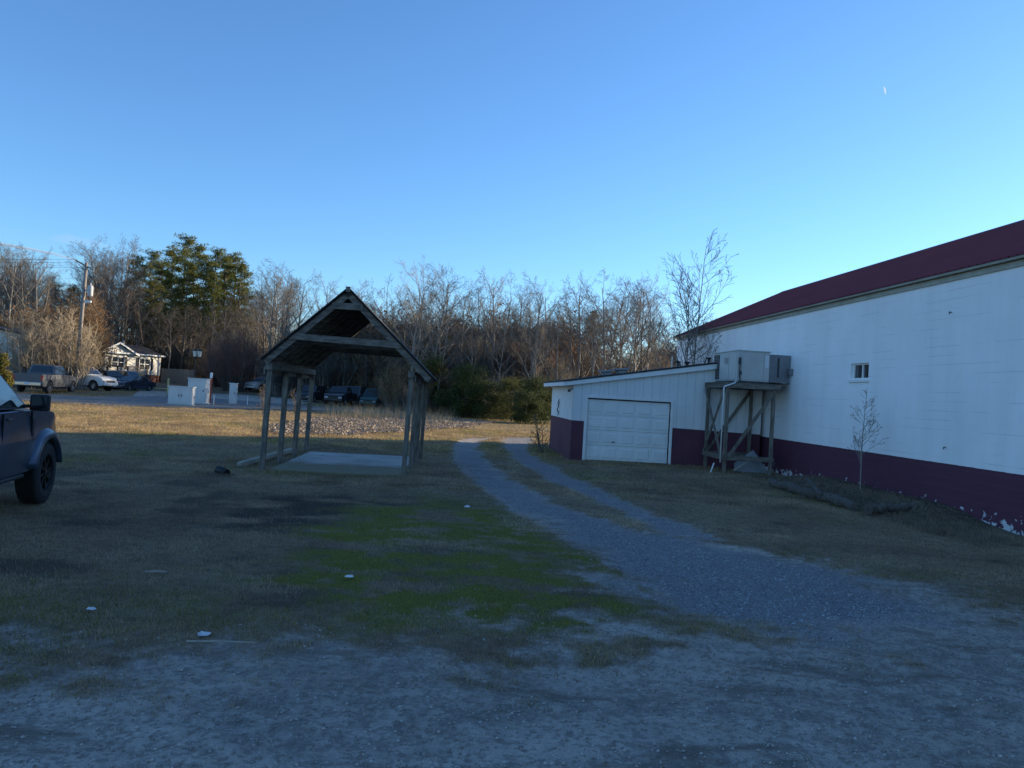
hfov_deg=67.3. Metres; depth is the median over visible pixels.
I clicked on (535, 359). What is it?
bare tree
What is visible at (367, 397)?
parked suv
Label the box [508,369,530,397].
bare shrub
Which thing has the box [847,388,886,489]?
sapling
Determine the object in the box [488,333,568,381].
bare shrub
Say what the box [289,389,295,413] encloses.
corner bush
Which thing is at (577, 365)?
bare shrub
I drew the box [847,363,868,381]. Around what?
window
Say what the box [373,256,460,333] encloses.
bare tree
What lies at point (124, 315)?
bare tree
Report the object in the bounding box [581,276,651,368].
bare tree
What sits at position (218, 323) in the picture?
bare tree
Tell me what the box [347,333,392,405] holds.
bare shrub
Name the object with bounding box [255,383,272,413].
corner bush
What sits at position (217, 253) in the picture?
pine tree
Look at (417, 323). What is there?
bare shrub
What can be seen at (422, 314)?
bare tree
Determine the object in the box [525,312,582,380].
bare tree
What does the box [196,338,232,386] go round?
bare shrub
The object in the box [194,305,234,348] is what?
bare tree
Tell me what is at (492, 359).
bare tree
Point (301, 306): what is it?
bare tree
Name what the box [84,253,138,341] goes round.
bare tree
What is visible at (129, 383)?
parked car
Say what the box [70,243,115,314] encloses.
bare tree
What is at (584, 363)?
bare shrub
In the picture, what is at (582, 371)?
bare tree
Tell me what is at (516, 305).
bare tree
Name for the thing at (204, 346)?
bare shrub
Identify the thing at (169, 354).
bare shrub
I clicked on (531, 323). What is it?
bare tree
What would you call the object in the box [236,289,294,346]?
bare tree
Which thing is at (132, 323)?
bare tree
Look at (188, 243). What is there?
pine tree
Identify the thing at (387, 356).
bare shrub
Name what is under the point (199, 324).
bare tree
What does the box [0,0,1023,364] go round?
sky
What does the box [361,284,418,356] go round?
bare tree
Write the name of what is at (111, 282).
bare tree
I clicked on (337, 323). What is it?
timber shelter
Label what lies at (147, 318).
bare tree
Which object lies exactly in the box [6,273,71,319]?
bare tree
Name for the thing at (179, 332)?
bare tree
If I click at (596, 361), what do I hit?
bare tree
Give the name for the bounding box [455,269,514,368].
bare tree
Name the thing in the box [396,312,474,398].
bare tree
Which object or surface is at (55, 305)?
bare tree
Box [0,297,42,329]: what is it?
bare shrub
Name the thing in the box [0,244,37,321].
bare tree
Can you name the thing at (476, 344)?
bare tree
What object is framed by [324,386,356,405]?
pickup truck
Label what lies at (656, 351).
bare shrub
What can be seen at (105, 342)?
brown leaved tree
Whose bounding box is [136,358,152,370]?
window
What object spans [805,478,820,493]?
old plank
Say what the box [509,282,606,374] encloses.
bare tree
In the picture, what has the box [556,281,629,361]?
bare tree
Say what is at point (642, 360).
bare shrub
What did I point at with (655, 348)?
bare tree
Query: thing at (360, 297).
bare tree
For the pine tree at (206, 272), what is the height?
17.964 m
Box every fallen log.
[768,478,860,511]
[863,502,918,513]
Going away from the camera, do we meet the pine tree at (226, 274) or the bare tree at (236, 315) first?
the bare tree at (236, 315)
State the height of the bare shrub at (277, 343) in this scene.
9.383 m
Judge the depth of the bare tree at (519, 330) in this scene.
73.52 m
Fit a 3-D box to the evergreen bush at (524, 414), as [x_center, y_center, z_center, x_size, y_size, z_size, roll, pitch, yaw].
[1.123,1.625,54.924,2.456,2.602,2.664,3,-1,13]
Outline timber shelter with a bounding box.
[259,286,437,476]
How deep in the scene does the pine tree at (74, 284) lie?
111.73 m
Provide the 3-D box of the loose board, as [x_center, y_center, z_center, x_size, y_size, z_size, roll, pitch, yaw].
[7.368,2.536,24.450,0.756,0.462,0.080,4,-1,-20]
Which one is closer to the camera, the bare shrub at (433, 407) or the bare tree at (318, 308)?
the bare shrub at (433, 407)
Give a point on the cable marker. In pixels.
(211, 375)
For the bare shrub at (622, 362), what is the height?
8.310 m
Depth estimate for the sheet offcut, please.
24.89 m
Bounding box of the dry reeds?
[318,397,459,423]
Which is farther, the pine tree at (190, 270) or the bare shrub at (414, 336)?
the pine tree at (190, 270)
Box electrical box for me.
[779,369,792,383]
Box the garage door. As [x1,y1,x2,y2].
[585,399,669,463]
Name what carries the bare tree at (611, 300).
on the ground at (412, 562)
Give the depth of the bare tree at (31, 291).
109.00 m
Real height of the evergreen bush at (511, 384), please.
3.722 m
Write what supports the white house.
on the ground at (412, 562)
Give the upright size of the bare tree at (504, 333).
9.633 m
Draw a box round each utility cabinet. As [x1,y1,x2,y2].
[166,386,195,405]
[187,378,210,403]
[227,383,238,404]
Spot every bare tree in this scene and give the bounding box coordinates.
[0,242,39,326]
[0,243,39,325]
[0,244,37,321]
[0,245,55,321]
[0,249,25,310]
[0,255,16,316]
[0,256,58,321]
[0,261,26,319]
[0,264,46,322]
[1,243,47,321]
[2,260,54,319]
[3,250,49,323]
[4,243,58,317]
[6,249,33,314]
[6,266,61,321]
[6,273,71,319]
[12,267,60,318]
[16,264,73,329]
[37,274,78,318]
[38,279,61,323]
[39,292,73,329]
[42,291,101,324]
[50,290,75,320]
[52,232,161,341]
[53,273,128,330]
[55,251,127,324]
[60,233,148,333]
[66,245,138,330]
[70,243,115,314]
[70,247,142,332]
[75,246,144,341]
[75,250,163,341]
[77,262,120,335]
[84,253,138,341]
[86,255,142,331]
[99,284,146,342]
[100,279,152,343]
[105,237,153,340]
[106,285,169,345]
[113,285,147,341]
[125,290,149,343]
[128,308,161,345]
[129,300,157,348]
[134,297,168,339]
[139,302,177,353]
[141,307,187,368]
[142,296,170,347]
[151,306,191,344]
[154,302,199,368]
[162,307,199,350]
[170,305,213,369]
[180,306,221,361]
[186,299,238,346]
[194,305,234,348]
[197,298,234,343]
[201,305,248,351]
[211,292,239,343]
[213,292,256,346]
[219,297,262,338]
[222,307,254,356]
[225,289,267,381]
[232,266,297,343]
[234,300,268,378]
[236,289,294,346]
[238,265,281,376]
[246,258,320,376]
[247,266,295,342]
[248,273,302,346]
[249,263,301,349]
[251,275,306,339]
[256,277,309,392]
[274,280,309,328]
[284,274,326,391]
[303,273,339,316]
[306,290,338,318]
[327,279,375,305]
[340,278,399,336]
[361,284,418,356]
[362,274,416,330]
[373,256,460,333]
[385,254,475,326]
[385,260,455,359]
[391,264,485,373]
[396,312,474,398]
[397,291,439,371]
[403,295,474,367]
[408,264,476,352]
[418,275,474,334]
[434,274,494,363]
[436,283,514,334]
[452,301,478,330]
[454,310,486,390]
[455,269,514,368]
[463,304,524,361]
[466,268,516,376]
[469,312,528,381]
[483,273,540,340]
[496,281,533,338]
[499,284,589,334]
[505,277,572,378]
[505,296,554,372]
[506,304,561,384]
[509,272,575,381]
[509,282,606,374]
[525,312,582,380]
[548,295,591,376]
[550,278,600,377]
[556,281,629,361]
[561,267,639,373]
[570,309,610,379]
[572,274,644,368]
[579,300,661,374]
[580,299,620,375]
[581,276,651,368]
[585,294,646,372]
[586,295,648,371]
[597,272,669,370]
[602,266,675,370]
[602,279,679,372]
[611,280,680,369]
[625,283,687,368]
[638,318,676,368]
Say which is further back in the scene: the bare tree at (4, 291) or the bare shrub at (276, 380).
the bare tree at (4, 291)
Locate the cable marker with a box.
[209,373,212,402]
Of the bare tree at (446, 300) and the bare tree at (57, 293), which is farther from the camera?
the bare tree at (57, 293)
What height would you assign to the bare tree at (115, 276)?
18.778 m
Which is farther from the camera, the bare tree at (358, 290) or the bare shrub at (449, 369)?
the bare tree at (358, 290)
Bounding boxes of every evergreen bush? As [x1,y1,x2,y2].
[407,350,448,412]
[432,388,457,415]
[443,361,492,417]
[470,379,507,419]
[491,374,530,420]
[511,389,544,424]
[516,375,554,423]
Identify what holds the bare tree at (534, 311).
on the ground at (412, 562)
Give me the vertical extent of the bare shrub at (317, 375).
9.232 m
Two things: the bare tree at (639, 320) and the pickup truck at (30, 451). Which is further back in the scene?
the bare tree at (639, 320)
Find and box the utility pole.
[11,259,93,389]
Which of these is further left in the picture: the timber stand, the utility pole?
the utility pole
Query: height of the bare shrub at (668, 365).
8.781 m
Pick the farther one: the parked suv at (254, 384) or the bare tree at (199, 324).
the bare tree at (199, 324)
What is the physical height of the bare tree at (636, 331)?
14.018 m
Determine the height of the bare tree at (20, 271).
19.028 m
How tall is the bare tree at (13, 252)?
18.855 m
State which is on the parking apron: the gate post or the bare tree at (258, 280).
the gate post
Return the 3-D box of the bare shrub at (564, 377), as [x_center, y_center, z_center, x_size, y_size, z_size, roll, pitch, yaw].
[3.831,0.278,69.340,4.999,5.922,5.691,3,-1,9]
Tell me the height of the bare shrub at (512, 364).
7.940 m
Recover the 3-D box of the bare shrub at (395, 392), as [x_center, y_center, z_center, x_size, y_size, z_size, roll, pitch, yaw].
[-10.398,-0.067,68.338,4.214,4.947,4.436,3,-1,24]
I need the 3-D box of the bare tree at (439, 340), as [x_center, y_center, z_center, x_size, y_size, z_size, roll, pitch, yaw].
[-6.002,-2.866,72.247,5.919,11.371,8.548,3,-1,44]
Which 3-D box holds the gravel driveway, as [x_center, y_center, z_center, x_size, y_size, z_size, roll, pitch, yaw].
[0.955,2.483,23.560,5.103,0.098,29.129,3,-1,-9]
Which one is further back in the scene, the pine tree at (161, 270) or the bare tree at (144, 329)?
the pine tree at (161, 270)
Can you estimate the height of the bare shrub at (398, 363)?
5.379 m
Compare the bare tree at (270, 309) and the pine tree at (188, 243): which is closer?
the bare tree at (270, 309)
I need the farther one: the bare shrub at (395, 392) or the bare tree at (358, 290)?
the bare tree at (358, 290)
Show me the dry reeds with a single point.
(395, 413)
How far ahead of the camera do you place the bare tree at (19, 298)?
104.64 m
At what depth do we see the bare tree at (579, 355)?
71.66 m
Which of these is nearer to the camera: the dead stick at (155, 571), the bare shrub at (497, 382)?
the dead stick at (155, 571)
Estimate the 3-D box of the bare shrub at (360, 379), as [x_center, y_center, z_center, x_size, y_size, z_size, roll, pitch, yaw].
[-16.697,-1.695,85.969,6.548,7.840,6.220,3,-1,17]
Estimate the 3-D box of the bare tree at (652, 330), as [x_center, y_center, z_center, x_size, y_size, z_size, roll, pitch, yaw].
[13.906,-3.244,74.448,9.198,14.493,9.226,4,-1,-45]
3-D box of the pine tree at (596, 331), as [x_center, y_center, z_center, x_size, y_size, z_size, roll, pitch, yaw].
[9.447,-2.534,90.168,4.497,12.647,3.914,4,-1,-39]
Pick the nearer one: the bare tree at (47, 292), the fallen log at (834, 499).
the fallen log at (834, 499)
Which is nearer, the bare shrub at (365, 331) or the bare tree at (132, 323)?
the bare shrub at (365, 331)
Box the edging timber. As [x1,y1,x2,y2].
[238,448,291,466]
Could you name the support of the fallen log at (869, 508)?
on the ground at (412, 562)
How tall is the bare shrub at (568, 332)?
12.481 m
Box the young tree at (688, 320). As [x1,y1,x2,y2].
[631,228,736,370]
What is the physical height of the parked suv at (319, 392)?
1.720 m
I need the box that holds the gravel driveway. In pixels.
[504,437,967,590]
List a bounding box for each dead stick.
[145,570,166,572]
[186,640,254,642]
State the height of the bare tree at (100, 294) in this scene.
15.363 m
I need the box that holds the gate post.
[158,378,169,392]
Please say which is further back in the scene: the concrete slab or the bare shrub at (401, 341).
the bare shrub at (401, 341)
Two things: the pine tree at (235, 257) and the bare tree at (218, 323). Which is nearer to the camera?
the bare tree at (218, 323)
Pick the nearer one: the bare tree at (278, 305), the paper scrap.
the paper scrap
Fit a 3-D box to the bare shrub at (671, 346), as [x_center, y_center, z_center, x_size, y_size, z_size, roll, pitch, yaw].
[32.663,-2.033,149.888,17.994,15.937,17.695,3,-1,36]
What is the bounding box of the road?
[16,393,401,413]
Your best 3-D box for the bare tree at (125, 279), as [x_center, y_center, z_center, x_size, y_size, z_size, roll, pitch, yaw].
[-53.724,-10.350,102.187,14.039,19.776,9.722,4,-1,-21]
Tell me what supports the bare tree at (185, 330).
on the ground at (412, 562)
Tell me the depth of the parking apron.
72.50 m
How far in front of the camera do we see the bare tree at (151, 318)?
105.35 m
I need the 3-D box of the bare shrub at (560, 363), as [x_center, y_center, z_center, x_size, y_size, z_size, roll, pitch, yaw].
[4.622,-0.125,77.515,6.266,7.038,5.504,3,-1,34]
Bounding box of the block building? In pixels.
[673,220,1023,535]
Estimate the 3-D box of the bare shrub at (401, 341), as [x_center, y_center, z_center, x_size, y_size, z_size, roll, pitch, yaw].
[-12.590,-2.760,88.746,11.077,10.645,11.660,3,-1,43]
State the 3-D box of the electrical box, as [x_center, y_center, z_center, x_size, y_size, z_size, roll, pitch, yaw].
[8.762,-0.245,24.597,0.357,0.487,0.253,3,-1,-5]
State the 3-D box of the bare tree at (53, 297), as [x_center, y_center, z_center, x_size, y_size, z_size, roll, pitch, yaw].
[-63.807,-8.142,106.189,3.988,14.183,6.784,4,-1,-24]
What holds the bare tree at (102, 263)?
on the ground at (412, 562)
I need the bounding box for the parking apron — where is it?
[133,390,320,404]
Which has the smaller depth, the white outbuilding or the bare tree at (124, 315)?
the white outbuilding
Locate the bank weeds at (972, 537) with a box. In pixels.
[747,472,1010,550]
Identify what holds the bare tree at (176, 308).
on the ground at (412, 562)
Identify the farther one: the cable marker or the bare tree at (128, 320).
the bare tree at (128, 320)
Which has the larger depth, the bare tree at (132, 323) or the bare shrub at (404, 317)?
the bare tree at (132, 323)
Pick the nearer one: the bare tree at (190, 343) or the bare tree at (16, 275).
the bare tree at (190, 343)
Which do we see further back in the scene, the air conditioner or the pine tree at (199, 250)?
the pine tree at (199, 250)
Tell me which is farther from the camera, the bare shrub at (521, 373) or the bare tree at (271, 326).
the bare tree at (271, 326)
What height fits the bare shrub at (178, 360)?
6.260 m
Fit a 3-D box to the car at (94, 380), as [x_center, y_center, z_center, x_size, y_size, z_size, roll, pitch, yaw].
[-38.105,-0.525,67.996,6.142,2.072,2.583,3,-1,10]
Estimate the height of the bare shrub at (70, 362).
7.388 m
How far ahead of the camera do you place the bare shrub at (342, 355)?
84.19 m
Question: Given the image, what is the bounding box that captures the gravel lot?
[0,437,1023,767]
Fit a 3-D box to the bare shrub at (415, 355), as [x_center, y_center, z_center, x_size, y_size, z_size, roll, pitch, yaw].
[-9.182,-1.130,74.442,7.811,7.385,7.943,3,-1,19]
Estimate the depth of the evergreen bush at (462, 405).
60.44 m
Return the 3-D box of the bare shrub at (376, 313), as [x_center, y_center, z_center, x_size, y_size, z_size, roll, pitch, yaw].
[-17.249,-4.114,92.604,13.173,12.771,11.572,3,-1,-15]
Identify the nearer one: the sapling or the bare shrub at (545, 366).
the sapling
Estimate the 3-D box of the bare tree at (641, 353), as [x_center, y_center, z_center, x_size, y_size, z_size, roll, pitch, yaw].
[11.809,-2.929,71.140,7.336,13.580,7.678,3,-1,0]
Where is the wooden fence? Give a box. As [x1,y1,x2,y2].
[161,368,193,383]
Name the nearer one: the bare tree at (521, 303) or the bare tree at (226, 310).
the bare tree at (521, 303)
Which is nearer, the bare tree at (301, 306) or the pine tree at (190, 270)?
the bare tree at (301, 306)
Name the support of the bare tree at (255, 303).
on the ground at (412, 562)
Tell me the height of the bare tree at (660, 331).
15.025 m
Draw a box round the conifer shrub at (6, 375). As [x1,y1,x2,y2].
[0,353,15,392]
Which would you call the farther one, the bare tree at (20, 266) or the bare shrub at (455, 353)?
the bare tree at (20, 266)
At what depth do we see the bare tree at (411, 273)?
91.14 m
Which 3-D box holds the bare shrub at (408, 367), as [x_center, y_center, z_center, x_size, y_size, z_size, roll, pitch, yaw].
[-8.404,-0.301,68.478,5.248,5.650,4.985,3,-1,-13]
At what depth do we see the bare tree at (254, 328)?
94.44 m
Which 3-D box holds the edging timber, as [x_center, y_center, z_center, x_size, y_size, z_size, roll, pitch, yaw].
[-6.450,1.920,20.426,0.120,0.160,4.406,3,-1,0]
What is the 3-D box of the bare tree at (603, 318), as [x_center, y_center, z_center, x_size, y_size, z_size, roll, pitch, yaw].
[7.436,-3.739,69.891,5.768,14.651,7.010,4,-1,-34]
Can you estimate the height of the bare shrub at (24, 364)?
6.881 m
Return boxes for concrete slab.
[269,452,408,476]
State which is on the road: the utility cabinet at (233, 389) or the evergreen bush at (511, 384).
the utility cabinet at (233, 389)
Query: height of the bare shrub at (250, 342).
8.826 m
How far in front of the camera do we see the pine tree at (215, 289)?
103.95 m
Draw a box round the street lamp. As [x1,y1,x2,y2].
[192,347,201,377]
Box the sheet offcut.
[734,450,767,472]
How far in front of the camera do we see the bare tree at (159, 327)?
96.38 m
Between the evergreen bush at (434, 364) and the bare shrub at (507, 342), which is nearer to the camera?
the evergreen bush at (434, 364)
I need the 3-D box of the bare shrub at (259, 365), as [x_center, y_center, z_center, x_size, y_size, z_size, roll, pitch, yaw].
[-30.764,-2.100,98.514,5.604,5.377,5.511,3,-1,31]
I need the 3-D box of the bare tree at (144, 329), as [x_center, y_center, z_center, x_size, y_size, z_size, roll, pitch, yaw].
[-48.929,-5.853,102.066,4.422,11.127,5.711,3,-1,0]
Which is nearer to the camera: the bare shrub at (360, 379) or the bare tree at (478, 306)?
the bare tree at (478, 306)
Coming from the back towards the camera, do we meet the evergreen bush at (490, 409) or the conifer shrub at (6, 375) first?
the evergreen bush at (490, 409)
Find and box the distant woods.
[2,309,295,378]
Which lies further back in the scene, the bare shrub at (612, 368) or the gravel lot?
the bare shrub at (612, 368)
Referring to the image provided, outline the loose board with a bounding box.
[733,461,748,470]
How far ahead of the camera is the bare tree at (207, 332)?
100.32 m
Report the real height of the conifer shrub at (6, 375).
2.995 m
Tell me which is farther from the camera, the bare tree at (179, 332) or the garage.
the bare tree at (179, 332)
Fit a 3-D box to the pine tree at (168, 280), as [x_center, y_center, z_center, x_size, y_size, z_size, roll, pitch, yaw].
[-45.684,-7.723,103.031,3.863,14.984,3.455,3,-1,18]
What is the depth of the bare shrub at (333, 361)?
83.50 m
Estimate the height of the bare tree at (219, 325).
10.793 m
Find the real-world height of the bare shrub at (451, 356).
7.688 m
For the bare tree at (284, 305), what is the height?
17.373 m
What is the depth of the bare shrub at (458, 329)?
87.17 m
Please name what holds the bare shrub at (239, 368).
on the ground at (412, 562)
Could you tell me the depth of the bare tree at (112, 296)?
98.84 m
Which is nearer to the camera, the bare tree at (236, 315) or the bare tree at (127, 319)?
the bare tree at (236, 315)
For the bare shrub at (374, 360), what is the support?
on the ground at (412, 562)
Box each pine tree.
[49,284,64,326]
[65,283,80,321]
[113,254,147,341]
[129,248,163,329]
[134,277,167,346]
[146,260,175,345]
[155,270,184,370]
[157,244,194,307]
[163,232,199,340]
[171,261,201,352]
[174,243,209,340]
[187,255,224,346]
[194,246,227,349]
[195,271,226,344]
[213,253,240,338]
[217,251,254,330]
[221,262,257,334]
[583,310,607,358]
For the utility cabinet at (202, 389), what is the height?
1.935 m
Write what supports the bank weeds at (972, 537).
on the ground at (412, 562)
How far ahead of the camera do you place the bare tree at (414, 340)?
64.23 m
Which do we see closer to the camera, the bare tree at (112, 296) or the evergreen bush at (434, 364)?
the evergreen bush at (434, 364)
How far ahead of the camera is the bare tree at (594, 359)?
67.20 m
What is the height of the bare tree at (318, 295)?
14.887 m
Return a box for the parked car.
[113,376,155,390]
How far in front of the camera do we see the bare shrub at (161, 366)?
102.69 m
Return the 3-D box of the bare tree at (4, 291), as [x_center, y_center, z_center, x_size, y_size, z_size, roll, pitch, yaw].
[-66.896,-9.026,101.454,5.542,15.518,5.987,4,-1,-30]
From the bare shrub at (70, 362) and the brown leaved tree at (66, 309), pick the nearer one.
the bare shrub at (70, 362)
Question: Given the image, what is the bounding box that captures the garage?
[544,357,762,468]
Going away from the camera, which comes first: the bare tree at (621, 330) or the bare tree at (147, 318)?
the bare tree at (621, 330)
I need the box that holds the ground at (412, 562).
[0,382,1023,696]
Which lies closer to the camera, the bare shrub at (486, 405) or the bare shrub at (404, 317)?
the bare shrub at (486, 405)
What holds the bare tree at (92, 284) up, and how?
on the ground at (412, 562)
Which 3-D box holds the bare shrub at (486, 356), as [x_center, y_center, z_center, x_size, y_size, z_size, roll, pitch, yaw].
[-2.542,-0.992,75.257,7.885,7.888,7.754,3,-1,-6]
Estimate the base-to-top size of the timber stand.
3.067 m
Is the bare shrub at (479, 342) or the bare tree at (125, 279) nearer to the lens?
the bare shrub at (479, 342)
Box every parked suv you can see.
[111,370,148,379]
[244,377,281,391]
[294,385,327,401]
[341,386,366,404]
[360,388,387,406]
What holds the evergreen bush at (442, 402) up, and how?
on the ground at (412, 562)
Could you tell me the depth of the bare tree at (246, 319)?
99.37 m
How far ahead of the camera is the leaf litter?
40.06 m
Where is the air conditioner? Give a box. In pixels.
[713,350,790,383]
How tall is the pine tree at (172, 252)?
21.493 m
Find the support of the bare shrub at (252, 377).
on the ground at (412, 562)
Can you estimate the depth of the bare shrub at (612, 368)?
81.72 m
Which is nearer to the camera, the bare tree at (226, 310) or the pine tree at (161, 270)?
the bare tree at (226, 310)
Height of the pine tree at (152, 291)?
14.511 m
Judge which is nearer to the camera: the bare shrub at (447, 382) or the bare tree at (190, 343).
the bare shrub at (447, 382)
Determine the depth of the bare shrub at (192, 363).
97.38 m
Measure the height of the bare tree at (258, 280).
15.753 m
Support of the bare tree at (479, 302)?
on the ground at (412, 562)
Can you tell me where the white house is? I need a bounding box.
[99,340,165,381]
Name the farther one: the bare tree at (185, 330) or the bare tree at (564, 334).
the bare tree at (185, 330)
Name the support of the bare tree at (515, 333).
on the ground at (412, 562)
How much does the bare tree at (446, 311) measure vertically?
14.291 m
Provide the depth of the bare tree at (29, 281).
108.06 m
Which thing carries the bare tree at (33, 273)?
on the ground at (412, 562)
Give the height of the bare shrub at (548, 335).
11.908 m
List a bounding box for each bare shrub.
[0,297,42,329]
[0,310,74,388]
[11,304,114,389]
[124,328,163,353]
[144,339,184,381]
[151,338,187,381]
[162,339,202,377]
[182,345,210,378]
[183,331,236,378]
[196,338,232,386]
[200,321,266,390]
[213,324,268,381]
[247,340,268,381]
[251,338,296,396]
[255,352,265,376]
[271,320,305,391]
[274,333,343,395]
[291,322,360,400]
[320,352,363,385]
[334,337,381,402]
[342,323,384,385]
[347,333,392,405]
[353,307,415,388]
[355,300,402,337]
[366,357,410,409]
[367,328,408,403]
[368,317,425,369]
[371,300,413,336]
[372,304,438,336]
[373,359,414,410]
[375,335,449,377]
[385,319,442,372]
[391,332,461,377]
[394,353,445,412]
[397,382,428,411]
[402,309,448,338]
[426,400,437,414]
[429,312,482,355]
[431,311,490,355]
[436,367,466,412]
[441,336,501,382]
[444,341,474,367]
[450,324,501,367]
[450,336,517,380]
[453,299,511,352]
[466,383,500,418]
[475,313,534,354]
[485,370,516,416]
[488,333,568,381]
[489,328,527,363]
[493,338,545,381]
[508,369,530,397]
[512,315,577,363]
[517,303,613,375]
[526,349,565,382]
[531,357,579,419]
[550,352,580,377]
[560,350,600,377]
[564,347,613,377]
[587,356,631,377]
[602,348,638,373]
[618,342,666,371]
[625,343,675,371]
[629,337,676,368]
[655,336,676,366]
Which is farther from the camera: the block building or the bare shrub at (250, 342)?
the bare shrub at (250, 342)
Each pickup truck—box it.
[0,375,61,503]
[12,364,76,392]
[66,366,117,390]
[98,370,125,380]
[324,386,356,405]
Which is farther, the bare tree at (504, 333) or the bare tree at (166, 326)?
the bare tree at (166, 326)
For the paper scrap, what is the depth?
6.20 m
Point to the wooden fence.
(177, 376)
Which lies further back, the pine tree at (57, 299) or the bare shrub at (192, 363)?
the pine tree at (57, 299)
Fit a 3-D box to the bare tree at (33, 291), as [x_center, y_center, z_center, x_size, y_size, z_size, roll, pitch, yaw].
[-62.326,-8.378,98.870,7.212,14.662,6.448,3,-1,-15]
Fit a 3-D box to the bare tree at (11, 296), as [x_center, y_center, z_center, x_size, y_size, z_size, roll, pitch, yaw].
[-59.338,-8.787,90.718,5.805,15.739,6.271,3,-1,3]
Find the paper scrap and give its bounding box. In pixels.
[197,631,210,635]
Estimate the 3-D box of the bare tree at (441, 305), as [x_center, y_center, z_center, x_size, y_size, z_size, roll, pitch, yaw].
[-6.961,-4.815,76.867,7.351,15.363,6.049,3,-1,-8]
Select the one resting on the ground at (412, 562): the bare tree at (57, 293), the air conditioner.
the bare tree at (57, 293)
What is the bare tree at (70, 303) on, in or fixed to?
on the ground at (412, 562)
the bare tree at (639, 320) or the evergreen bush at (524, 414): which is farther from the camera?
the bare tree at (639, 320)
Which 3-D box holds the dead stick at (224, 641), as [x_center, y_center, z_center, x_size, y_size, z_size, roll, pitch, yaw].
[-2.275,2.012,6.008,0.518,0.027,0.031,3,-1,-6]
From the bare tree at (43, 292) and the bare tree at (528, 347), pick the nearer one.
the bare tree at (528, 347)
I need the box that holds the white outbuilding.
[0,325,66,363]
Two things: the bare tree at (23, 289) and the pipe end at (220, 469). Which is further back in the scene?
the bare tree at (23, 289)
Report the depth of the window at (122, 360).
88.86 m
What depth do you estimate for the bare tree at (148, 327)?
105.67 m
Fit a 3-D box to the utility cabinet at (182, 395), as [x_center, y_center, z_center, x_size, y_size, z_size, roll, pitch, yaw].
[-22.777,0.823,53.026,1.780,1.335,0.660,3,-1,-5]
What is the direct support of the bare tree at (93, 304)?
on the ground at (412, 562)
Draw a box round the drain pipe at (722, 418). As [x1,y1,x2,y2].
[719,381,737,461]
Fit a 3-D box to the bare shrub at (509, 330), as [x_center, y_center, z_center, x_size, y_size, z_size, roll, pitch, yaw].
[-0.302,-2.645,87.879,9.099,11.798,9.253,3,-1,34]
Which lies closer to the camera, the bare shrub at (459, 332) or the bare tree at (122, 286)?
the bare shrub at (459, 332)
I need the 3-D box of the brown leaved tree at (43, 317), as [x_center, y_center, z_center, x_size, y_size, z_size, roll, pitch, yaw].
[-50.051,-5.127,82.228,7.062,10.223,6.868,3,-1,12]
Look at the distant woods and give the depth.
127.21 m
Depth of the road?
56.53 m
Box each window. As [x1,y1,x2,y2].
[109,356,127,368]
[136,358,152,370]
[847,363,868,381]
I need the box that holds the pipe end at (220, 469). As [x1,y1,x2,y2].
[215,466,229,473]
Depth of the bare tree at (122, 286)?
112.37 m
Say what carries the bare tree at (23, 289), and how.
on the ground at (412, 562)
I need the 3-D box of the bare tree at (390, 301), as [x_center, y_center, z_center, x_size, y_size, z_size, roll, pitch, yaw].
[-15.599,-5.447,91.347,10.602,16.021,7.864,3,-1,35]
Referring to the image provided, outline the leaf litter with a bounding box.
[268,415,490,435]
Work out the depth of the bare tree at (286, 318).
90.24 m
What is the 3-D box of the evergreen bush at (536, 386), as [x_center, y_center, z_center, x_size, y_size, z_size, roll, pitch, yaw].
[2.033,1.141,57.028,3.266,3.774,3.543,4,-1,-33]
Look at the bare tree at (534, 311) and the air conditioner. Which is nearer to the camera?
the air conditioner
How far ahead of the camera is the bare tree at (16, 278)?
91.76 m
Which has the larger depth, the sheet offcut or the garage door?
the garage door
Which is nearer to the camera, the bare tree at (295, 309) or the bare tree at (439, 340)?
the bare tree at (439, 340)
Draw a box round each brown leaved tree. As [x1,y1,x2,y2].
[19,288,70,334]
[43,284,88,359]
[65,277,121,388]
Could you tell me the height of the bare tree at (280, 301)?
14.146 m
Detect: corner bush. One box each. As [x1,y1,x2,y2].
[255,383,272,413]
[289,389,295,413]
[530,412,551,452]
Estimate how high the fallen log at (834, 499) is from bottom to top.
0.281 m
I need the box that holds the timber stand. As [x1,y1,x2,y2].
[702,382,784,474]
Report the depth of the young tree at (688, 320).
32.62 m
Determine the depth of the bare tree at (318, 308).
85.29 m
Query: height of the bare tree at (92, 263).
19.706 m
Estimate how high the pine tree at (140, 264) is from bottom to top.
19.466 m

